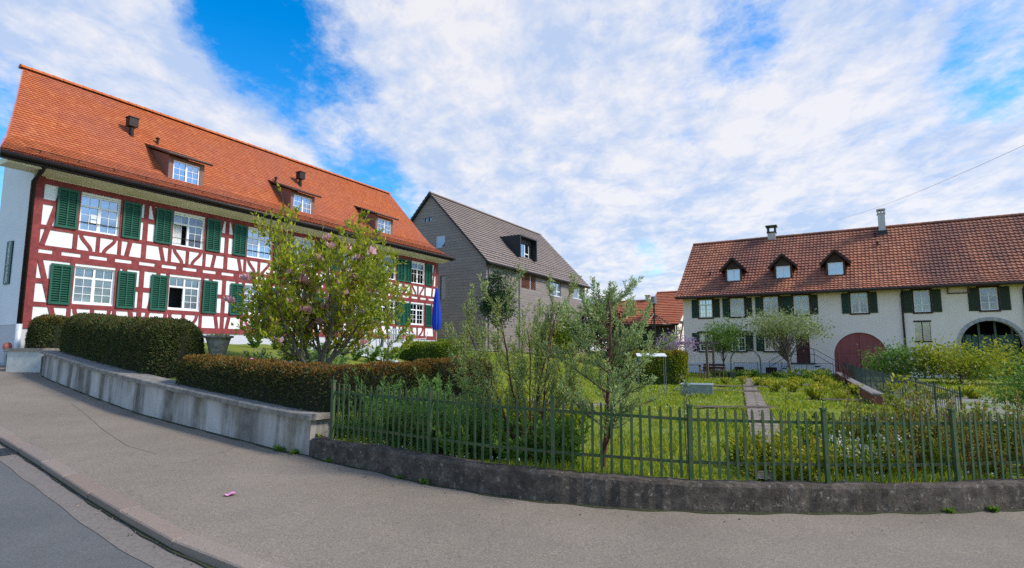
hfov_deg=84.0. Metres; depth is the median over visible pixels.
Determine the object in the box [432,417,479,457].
leafy perennial
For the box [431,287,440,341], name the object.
parasol
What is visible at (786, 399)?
young tree
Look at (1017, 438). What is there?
red stalk plant
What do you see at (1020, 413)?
red stalk plant
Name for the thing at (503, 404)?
leafy perennial
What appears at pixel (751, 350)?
garden arch
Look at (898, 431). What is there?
red stalk plant
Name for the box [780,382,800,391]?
lime spurge
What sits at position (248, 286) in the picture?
window
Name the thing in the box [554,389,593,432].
leafy perennial
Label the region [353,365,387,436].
feathery plant
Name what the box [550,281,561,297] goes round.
window
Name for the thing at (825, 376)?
lime spurge
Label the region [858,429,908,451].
leafy perennial
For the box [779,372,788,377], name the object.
leafy perennial
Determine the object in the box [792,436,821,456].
lime spurge
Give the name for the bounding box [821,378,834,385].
lime spurge
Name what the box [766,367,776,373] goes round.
cellar window
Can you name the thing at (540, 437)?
leafy perennial
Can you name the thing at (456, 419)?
feathery plant
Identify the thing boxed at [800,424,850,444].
leafy perennial
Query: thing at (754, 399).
garden path
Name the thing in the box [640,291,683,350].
barn
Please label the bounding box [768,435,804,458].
lime spurge
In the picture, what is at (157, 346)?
yew hedge
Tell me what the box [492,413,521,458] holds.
leafy perennial
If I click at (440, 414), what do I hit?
feathery plant
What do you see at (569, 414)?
leafy perennial
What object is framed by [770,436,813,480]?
lime spurge
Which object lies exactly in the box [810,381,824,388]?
lime spurge
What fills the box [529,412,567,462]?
leafy perennial
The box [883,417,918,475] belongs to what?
red stalk plant
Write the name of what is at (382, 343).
garden table
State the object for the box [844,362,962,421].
driveway fence
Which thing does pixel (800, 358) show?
door
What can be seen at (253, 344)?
terrace plant
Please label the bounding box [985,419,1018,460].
leafy perennial
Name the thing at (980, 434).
leafy perennial
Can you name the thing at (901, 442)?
white flower clump
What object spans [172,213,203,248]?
window
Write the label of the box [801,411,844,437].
leafy perennial
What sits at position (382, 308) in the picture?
window
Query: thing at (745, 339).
window
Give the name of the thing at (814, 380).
lime spurge
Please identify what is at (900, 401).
young tree
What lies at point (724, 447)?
lime spurge
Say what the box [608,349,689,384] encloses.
clipped hedge
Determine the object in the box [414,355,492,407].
yew hedge
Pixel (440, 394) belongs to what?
feathery plant
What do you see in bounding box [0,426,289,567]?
kerb
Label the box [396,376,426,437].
feathery plant
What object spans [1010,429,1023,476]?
red stalk plant
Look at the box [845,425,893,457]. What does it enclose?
leafy perennial
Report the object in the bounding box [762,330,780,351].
window
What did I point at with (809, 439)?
lime spurge
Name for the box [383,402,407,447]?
feathery plant
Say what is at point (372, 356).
terrace plant
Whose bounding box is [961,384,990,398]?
lime spurge
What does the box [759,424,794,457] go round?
lime spurge
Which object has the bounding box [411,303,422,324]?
window
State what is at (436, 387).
feathery plant
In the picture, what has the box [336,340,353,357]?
terrace plant
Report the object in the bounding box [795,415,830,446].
leafy perennial
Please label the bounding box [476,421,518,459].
leafy perennial
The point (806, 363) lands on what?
garden fence
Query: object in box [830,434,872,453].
white flower clump
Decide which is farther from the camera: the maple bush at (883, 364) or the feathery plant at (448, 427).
the maple bush at (883, 364)
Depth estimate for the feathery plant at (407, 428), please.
7.26 m
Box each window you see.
[72,266,113,304]
[79,194,119,235]
[168,277,199,309]
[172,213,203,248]
[244,285,264,313]
[247,229,270,259]
[294,238,312,262]
[342,248,353,269]
[380,301,393,321]
[383,258,394,279]
[411,262,423,284]
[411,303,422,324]
[436,235,444,247]
[440,276,444,299]
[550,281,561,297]
[573,286,581,299]
[697,298,713,318]
[697,331,714,351]
[728,297,745,317]
[730,331,746,351]
[761,295,779,316]
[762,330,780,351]
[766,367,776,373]
[791,294,810,315]
[848,291,869,314]
[910,288,932,313]
[913,320,931,341]
[976,285,1000,311]
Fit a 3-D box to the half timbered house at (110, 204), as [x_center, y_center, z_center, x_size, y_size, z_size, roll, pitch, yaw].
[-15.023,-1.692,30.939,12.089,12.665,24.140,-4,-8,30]
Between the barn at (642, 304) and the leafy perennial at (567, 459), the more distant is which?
the barn at (642, 304)
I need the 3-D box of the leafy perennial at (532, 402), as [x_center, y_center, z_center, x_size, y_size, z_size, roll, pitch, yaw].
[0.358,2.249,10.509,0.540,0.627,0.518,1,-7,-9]
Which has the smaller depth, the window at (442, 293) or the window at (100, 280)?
the window at (100, 280)
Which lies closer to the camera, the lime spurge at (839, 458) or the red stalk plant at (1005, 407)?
the lime spurge at (839, 458)
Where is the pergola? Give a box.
[657,341,717,378]
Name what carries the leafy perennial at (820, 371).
on the garden ground at (235, 349)
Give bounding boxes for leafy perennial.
[334,416,357,438]
[379,407,409,444]
[407,415,421,443]
[409,400,443,451]
[415,421,454,452]
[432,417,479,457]
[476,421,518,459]
[492,399,514,422]
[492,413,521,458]
[492,428,537,461]
[492,431,523,460]
[494,392,533,429]
[503,388,527,420]
[504,427,540,459]
[506,416,539,453]
[518,418,561,465]
[521,395,556,430]
[526,394,542,413]
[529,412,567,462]
[542,394,576,422]
[549,413,588,464]
[550,433,587,466]
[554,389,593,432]
[555,419,590,449]
[717,369,729,376]
[732,370,743,376]
[742,371,751,377]
[745,368,758,377]
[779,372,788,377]
[782,371,795,376]
[785,367,799,376]
[792,427,818,447]
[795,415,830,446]
[800,368,818,377]
[800,372,812,378]
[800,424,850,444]
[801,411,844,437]
[814,369,830,377]
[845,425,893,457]
[853,413,875,442]
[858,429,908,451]
[875,414,924,462]
[919,431,960,476]
[923,410,971,451]
[956,419,997,456]
[973,438,1011,472]
[982,424,1004,461]
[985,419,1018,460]
[999,414,1021,460]
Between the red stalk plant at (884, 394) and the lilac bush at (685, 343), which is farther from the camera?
the lilac bush at (685, 343)
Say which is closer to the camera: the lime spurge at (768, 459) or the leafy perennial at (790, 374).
the lime spurge at (768, 459)
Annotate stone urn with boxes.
[203,333,233,354]
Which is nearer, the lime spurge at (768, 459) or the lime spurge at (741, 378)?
the lime spurge at (768, 459)
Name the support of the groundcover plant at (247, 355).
on the garden ground at (235, 349)
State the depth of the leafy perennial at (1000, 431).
7.47 m
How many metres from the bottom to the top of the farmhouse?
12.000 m
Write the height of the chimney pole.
4.420 m
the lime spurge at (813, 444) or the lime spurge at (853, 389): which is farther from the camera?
the lime spurge at (853, 389)
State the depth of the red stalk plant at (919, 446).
6.73 m
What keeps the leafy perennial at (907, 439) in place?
on the garden ground at (235, 349)
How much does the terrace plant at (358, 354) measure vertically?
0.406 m
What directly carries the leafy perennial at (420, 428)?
on the garden ground at (235, 349)
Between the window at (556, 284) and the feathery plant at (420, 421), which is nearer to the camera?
the feathery plant at (420, 421)
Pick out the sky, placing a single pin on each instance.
(627, 135)
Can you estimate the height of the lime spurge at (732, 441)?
0.582 m
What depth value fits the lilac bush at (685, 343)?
31.55 m
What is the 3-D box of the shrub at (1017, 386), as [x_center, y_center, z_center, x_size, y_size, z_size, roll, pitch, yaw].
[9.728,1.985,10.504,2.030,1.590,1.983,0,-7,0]
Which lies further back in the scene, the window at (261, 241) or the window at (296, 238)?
the window at (296, 238)
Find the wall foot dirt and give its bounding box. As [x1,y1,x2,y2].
[41,375,1023,514]
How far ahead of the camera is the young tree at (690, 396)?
7.27 m
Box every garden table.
[380,333,415,346]
[689,364,702,377]
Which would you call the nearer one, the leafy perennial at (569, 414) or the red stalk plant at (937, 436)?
the red stalk plant at (937, 436)
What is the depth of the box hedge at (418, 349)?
18.44 m
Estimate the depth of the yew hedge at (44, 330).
17.68 m
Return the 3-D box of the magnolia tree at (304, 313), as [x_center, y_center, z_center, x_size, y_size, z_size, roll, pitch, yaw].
[-4.130,-0.078,11.965,3.590,4.096,2.669,-1,-7,8]
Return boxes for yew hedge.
[24,313,67,347]
[59,312,205,377]
[175,353,431,411]
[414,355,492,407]
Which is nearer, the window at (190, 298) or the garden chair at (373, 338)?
the garden chair at (373, 338)
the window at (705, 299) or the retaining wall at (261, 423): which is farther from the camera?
the window at (705, 299)
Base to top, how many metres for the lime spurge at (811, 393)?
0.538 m
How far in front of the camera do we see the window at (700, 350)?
40.71 m
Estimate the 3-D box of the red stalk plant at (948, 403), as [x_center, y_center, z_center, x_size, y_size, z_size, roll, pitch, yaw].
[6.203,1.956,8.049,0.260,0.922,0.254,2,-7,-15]
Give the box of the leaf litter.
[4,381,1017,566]
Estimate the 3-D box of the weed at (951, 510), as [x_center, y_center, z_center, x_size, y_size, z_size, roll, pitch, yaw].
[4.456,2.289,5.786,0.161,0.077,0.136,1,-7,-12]
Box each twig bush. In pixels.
[602,333,628,362]
[661,343,690,356]
[838,361,859,383]
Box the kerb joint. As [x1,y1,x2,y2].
[0,441,215,567]
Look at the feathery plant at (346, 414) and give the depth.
7.68 m
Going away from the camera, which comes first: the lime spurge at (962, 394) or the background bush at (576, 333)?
the lime spurge at (962, 394)
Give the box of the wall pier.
[5,348,59,372]
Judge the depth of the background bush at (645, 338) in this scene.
42.88 m
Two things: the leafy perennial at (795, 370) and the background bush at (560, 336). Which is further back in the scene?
the background bush at (560, 336)
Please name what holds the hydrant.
on the pavement
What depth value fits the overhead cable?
39.70 m
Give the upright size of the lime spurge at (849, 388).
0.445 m
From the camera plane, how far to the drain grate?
7.44 m
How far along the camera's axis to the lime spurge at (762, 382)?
24.11 m
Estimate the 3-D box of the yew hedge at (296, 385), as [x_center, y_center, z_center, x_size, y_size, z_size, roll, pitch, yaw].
[-3.653,1.476,8.889,5.059,0.805,1.537,-3,-7,23]
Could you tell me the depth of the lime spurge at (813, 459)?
6.17 m
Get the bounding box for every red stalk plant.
[838,399,861,441]
[840,384,863,437]
[862,403,874,439]
[862,406,875,442]
[867,389,888,415]
[876,397,895,442]
[879,417,907,456]
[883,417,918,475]
[887,390,916,460]
[890,415,900,449]
[898,407,917,448]
[899,387,924,467]
[910,390,936,456]
[912,388,933,451]
[914,414,930,471]
[923,412,950,468]
[929,406,947,454]
[932,420,949,462]
[934,390,959,450]
[936,399,960,470]
[956,402,982,461]
[956,413,975,477]
[959,399,974,432]
[963,393,987,456]
[972,401,1012,474]
[973,416,992,475]
[986,426,1011,478]
[988,388,1012,448]
[1005,385,1023,437]
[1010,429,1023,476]
[1011,413,1023,458]
[1016,406,1023,443]
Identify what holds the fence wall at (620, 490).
on the garden ground at (235, 349)
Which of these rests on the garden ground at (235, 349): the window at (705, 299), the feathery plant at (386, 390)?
the feathery plant at (386, 390)
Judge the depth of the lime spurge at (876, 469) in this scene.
6.35 m
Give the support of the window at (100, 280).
in the half timbered house at (110, 204)
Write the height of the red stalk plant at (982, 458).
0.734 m
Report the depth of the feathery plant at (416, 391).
7.85 m
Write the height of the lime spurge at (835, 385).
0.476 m
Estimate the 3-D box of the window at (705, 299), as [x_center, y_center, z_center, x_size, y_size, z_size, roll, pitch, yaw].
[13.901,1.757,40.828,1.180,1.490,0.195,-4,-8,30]
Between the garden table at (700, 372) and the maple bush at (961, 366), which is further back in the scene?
the garden table at (700, 372)
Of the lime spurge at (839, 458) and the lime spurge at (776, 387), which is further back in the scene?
the lime spurge at (776, 387)
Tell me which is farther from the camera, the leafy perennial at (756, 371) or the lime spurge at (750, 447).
the leafy perennial at (756, 371)
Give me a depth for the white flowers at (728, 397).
10.76 m
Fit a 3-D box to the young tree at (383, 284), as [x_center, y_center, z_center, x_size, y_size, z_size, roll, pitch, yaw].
[-2.336,0.734,10.652,1.233,2.850,1.144,-5,-8,34]
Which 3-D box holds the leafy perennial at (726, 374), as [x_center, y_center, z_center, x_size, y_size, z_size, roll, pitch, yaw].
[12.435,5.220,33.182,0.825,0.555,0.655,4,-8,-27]
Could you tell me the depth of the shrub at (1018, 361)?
26.52 m
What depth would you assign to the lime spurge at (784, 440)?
6.75 m
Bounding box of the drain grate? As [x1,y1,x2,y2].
[0,447,18,455]
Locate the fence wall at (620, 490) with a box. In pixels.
[309,437,1023,512]
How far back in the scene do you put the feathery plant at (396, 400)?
7.82 m
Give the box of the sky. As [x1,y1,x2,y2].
[0,0,1023,350]
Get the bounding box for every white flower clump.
[819,431,860,472]
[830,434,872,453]
[837,441,877,475]
[855,445,902,471]
[865,433,910,471]
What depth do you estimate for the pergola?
32.19 m
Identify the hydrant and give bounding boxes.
[0,342,11,365]
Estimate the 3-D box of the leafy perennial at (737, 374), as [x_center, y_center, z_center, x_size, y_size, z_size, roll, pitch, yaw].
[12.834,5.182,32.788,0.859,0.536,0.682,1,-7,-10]
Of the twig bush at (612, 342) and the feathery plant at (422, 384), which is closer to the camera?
the feathery plant at (422, 384)
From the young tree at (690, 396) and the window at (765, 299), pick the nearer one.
the young tree at (690, 396)
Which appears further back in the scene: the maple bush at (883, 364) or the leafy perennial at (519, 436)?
the maple bush at (883, 364)
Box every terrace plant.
[240,328,263,347]
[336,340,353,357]
[350,349,363,359]
[364,345,379,362]
[372,345,404,360]
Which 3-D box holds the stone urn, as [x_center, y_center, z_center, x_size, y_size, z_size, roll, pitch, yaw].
[-6.140,1.371,11.871,0.580,0.714,0.580,0,-7,0]
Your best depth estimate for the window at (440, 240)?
44.96 m
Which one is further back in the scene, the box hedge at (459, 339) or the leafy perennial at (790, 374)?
the leafy perennial at (790, 374)
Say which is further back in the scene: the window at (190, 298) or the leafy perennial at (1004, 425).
the window at (190, 298)
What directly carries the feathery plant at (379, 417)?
on the garden ground at (235, 349)
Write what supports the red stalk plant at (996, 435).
on the garden ground at (235, 349)
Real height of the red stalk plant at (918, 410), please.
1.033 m
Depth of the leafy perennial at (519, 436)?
6.76 m
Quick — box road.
[0,461,153,567]
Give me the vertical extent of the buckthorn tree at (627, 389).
2.255 m
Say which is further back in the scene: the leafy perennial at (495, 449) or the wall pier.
the wall pier
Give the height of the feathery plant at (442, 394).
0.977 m
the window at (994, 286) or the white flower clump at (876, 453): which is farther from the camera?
the window at (994, 286)
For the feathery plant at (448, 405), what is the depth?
7.05 m
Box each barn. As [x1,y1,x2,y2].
[607,295,651,354]
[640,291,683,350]
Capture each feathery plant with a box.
[335,390,369,438]
[336,368,369,436]
[346,375,394,438]
[350,397,375,441]
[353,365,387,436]
[358,376,402,445]
[379,384,427,441]
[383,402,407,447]
[384,385,414,414]
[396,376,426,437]
[402,394,433,447]
[403,380,434,409]
[413,366,442,412]
[413,399,443,445]
[413,401,451,452]
[429,375,458,419]
[433,375,453,416]
[435,397,454,455]
[439,386,469,425]
[443,397,470,457]
[457,371,486,459]
[471,386,496,436]
[476,397,504,459]
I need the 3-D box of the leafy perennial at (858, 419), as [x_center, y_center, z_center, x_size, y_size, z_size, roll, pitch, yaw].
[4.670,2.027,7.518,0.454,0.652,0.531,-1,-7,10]
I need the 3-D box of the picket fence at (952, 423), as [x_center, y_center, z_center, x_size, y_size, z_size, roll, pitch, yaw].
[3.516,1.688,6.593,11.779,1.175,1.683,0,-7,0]
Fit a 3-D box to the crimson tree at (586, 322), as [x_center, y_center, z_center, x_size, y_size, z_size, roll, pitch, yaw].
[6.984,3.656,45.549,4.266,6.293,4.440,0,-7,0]
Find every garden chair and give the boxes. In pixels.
[362,325,379,346]
[390,329,404,348]
[390,330,403,349]
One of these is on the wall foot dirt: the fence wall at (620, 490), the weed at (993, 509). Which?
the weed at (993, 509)
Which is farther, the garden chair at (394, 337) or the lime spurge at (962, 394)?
the garden chair at (394, 337)
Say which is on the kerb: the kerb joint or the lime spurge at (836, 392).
the kerb joint
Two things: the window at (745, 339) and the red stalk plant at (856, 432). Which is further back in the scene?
the window at (745, 339)
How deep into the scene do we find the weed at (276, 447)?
7.63 m
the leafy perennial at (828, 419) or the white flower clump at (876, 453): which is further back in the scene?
the leafy perennial at (828, 419)
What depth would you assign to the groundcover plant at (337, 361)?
13.32 m
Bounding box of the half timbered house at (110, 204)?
[0,64,455,362]
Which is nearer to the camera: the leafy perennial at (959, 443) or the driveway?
the leafy perennial at (959, 443)
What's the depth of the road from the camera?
4.71 m
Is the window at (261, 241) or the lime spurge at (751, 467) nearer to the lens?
the lime spurge at (751, 467)
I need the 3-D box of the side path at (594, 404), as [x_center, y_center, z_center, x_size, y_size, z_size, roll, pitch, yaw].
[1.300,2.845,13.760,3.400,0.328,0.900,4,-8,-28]
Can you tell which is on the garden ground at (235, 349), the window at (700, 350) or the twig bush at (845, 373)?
the twig bush at (845, 373)
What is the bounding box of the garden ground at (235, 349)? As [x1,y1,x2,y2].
[43,343,1023,480]
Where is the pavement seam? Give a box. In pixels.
[71,403,156,453]
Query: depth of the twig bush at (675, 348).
29.80 m
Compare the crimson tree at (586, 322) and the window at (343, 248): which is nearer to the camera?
the window at (343, 248)
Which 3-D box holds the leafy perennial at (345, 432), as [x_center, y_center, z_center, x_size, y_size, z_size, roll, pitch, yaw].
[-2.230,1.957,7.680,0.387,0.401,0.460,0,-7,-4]
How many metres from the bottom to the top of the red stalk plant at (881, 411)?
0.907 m
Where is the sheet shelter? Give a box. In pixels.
[636,353,666,393]
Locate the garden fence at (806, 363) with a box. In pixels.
[736,361,833,376]
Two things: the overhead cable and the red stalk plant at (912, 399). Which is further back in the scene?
the overhead cable
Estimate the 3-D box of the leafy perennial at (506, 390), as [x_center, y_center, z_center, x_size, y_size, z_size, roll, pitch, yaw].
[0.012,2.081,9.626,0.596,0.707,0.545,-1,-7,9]
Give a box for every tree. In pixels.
[223,183,411,367]
[347,245,415,360]
[473,265,525,351]
[535,275,681,470]
[574,291,622,352]
[676,371,692,472]
[682,379,693,459]
[696,310,753,369]
[734,300,843,370]
[780,391,790,419]
[880,373,918,431]
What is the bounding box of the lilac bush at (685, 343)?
[652,328,702,361]
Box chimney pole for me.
[638,296,671,348]
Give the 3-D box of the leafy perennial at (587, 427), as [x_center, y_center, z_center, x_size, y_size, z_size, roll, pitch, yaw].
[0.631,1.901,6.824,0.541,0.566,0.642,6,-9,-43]
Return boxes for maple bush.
[857,335,947,382]
[892,333,1023,385]
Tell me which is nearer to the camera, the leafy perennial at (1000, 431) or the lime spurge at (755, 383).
the leafy perennial at (1000, 431)
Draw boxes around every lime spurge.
[719,377,731,383]
[720,431,743,461]
[723,423,765,467]
[738,375,750,383]
[738,443,770,477]
[743,429,780,471]
[746,377,762,385]
[748,429,778,458]
[756,380,773,385]
[759,424,794,455]
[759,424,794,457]
[762,442,795,470]
[765,380,784,391]
[766,447,795,480]
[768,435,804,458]
[770,427,804,459]
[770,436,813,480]
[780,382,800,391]
[787,439,821,481]
[791,427,821,451]
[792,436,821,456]
[794,439,838,479]
[802,384,830,399]
[809,384,832,392]
[809,433,840,460]
[809,442,848,476]
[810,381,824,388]
[811,375,830,383]
[813,374,827,382]
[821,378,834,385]
[823,380,843,389]
[830,387,849,400]
[836,439,875,468]
[846,383,857,394]
[847,439,886,477]
[848,384,862,394]
[865,446,902,476]
[869,442,904,474]
[911,383,929,394]
[920,387,951,399]
[929,385,958,398]
[951,385,966,396]
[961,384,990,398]
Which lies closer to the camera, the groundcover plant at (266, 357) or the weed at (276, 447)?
the weed at (276, 447)
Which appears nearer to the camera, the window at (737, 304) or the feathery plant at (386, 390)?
the feathery plant at (386, 390)
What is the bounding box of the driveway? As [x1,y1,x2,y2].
[864,375,1023,439]
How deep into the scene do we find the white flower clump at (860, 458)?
6.38 m
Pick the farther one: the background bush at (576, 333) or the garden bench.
the background bush at (576, 333)
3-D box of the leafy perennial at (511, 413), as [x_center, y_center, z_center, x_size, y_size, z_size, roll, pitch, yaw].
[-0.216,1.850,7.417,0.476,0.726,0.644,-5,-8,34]
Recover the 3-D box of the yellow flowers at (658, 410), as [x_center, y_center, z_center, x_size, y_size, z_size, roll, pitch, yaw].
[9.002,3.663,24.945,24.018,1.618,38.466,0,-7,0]
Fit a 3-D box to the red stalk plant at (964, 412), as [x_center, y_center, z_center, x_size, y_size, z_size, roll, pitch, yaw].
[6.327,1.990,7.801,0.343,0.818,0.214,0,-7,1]
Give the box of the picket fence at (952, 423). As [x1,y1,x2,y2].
[329,376,1023,483]
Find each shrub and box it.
[442,263,599,457]
[973,358,1023,411]
[979,331,1023,383]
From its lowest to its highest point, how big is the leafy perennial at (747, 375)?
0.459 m
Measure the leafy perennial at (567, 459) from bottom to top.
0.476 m
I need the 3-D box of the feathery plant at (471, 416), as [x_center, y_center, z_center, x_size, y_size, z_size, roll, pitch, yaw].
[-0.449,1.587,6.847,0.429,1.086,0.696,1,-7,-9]
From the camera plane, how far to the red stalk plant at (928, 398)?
7.82 m
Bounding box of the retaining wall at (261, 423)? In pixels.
[40,350,336,454]
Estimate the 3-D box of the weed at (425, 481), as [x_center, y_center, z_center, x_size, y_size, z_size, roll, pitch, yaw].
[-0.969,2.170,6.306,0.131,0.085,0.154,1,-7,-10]
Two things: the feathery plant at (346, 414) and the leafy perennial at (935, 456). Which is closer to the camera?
the leafy perennial at (935, 456)
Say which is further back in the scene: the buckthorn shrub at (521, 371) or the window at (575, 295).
the window at (575, 295)
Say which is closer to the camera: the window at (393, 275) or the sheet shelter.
the sheet shelter
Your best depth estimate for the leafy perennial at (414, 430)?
7.44 m
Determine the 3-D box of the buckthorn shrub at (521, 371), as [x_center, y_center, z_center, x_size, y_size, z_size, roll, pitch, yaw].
[0.092,0.938,6.846,2.031,2.368,1.141,0,-7,0]
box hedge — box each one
[399,340,460,359]
[437,338,471,353]
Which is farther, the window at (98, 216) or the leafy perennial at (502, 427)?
the window at (98, 216)
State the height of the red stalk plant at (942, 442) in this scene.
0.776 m
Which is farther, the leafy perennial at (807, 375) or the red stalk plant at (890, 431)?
the leafy perennial at (807, 375)
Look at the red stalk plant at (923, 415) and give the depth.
7.57 m
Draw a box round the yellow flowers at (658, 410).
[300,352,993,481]
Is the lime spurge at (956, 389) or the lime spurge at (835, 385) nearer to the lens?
the lime spurge at (956, 389)
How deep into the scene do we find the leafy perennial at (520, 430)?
7.10 m
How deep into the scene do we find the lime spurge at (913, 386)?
18.90 m
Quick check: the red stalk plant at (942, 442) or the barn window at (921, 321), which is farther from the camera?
the barn window at (921, 321)
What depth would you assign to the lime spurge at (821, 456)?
6.24 m
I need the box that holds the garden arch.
[730,348,761,377]
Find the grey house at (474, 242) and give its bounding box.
[410,191,590,353]
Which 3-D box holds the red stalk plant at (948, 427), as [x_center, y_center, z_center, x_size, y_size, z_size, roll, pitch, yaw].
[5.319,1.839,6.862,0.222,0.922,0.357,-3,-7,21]
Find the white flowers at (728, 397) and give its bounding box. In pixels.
[327,363,1013,481]
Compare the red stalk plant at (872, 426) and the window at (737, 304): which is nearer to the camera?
the red stalk plant at (872, 426)
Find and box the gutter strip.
[0,443,206,567]
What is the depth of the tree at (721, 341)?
35.27 m
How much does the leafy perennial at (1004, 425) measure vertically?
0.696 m
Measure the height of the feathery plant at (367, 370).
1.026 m
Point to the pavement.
(291, 511)
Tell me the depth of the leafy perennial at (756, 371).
32.76 m
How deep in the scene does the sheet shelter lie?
19.70 m
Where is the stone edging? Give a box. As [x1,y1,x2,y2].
[298,347,383,355]
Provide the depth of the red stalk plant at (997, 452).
6.47 m
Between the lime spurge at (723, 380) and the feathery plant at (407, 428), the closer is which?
the feathery plant at (407, 428)
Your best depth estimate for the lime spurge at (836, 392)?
17.14 m
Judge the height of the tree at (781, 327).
4.585 m
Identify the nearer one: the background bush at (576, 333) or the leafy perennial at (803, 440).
the leafy perennial at (803, 440)
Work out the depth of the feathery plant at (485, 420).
6.88 m
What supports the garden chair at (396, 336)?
on the garden ground at (235, 349)
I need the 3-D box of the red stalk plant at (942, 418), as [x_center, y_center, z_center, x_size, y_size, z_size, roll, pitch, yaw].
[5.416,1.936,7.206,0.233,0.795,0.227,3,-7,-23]
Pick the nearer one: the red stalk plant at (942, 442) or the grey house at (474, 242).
the red stalk plant at (942, 442)
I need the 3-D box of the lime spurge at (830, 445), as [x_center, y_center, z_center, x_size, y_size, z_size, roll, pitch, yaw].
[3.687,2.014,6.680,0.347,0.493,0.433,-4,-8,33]
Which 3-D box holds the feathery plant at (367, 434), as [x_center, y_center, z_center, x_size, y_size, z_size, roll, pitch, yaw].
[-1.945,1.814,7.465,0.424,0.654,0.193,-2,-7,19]
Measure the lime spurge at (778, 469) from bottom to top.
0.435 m
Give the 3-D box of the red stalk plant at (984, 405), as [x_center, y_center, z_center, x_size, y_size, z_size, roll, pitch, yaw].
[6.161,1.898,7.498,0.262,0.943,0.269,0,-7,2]
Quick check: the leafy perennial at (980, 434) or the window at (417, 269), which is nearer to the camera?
the leafy perennial at (980, 434)
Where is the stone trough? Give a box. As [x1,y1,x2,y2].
[680,383,712,395]
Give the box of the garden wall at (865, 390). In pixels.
[835,372,882,404]
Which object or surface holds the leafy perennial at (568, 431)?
on the garden ground at (235, 349)
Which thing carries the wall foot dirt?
on the pavement
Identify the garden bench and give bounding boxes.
[701,364,724,377]
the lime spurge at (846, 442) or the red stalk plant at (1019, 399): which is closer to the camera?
the lime spurge at (846, 442)
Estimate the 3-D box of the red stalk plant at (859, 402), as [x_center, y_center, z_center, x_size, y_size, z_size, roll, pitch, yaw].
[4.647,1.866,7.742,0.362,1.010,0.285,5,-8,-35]
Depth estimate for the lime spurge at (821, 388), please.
20.46 m
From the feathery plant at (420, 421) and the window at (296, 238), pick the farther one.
the window at (296, 238)
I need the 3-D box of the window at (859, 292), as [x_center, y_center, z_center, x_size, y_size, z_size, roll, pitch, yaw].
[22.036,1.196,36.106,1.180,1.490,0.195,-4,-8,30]
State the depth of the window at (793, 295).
37.76 m
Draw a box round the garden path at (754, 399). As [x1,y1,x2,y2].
[743,377,806,480]
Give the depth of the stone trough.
18.69 m
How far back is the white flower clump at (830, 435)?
6.75 m
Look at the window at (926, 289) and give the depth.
34.46 m
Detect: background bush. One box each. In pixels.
[526,316,575,357]
[555,310,602,361]
[581,316,641,361]
[603,326,669,350]
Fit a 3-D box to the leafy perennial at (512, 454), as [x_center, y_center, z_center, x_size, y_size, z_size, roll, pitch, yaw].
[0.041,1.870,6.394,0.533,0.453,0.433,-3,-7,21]
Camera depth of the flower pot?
30.99 m
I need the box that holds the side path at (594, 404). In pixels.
[503,397,617,406]
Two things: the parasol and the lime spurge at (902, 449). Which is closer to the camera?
the lime spurge at (902, 449)
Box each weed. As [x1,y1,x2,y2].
[272,444,285,450]
[289,448,299,454]
[419,478,428,483]
[941,506,956,512]
[985,504,1000,512]
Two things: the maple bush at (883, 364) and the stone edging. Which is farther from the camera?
the maple bush at (883, 364)
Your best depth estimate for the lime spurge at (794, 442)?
7.00 m
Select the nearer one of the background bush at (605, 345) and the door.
the door
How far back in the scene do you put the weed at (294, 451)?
7.49 m
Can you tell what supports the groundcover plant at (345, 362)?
on the garden ground at (235, 349)
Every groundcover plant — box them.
[242,347,270,358]
[252,351,290,361]
[312,351,331,361]
[328,353,347,364]
[338,356,355,363]
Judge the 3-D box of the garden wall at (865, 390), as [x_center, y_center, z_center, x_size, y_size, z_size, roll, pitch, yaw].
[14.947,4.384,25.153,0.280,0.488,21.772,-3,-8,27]
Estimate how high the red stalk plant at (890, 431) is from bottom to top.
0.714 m
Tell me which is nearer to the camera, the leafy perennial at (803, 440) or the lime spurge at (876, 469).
the lime spurge at (876, 469)
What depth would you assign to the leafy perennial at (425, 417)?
6.85 m
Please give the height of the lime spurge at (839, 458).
0.486 m
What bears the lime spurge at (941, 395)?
on the garden ground at (235, 349)
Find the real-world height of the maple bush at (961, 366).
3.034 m
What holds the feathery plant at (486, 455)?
on the garden ground at (235, 349)
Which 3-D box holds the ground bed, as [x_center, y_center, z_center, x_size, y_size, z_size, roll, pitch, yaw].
[9.107,3.771,19.803,6.868,0.092,14.357,-3,-7,23]
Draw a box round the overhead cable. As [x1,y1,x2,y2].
[837,145,1023,219]
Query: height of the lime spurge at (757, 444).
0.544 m
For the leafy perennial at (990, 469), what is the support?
on the garden ground at (235, 349)
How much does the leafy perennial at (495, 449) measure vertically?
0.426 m
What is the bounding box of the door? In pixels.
[796,334,810,362]
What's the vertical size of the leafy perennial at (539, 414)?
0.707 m
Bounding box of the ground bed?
[676,384,889,407]
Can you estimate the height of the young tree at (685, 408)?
1.215 m
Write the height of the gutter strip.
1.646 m
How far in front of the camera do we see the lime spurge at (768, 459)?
6.49 m
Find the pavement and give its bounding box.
[0,366,1023,567]
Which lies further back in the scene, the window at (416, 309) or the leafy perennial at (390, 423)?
the window at (416, 309)
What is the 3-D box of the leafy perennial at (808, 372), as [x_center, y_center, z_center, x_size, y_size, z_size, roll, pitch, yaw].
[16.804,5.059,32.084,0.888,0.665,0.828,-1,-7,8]
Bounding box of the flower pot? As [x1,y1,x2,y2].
[727,372,734,378]
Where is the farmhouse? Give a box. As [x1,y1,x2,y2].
[674,208,1023,377]

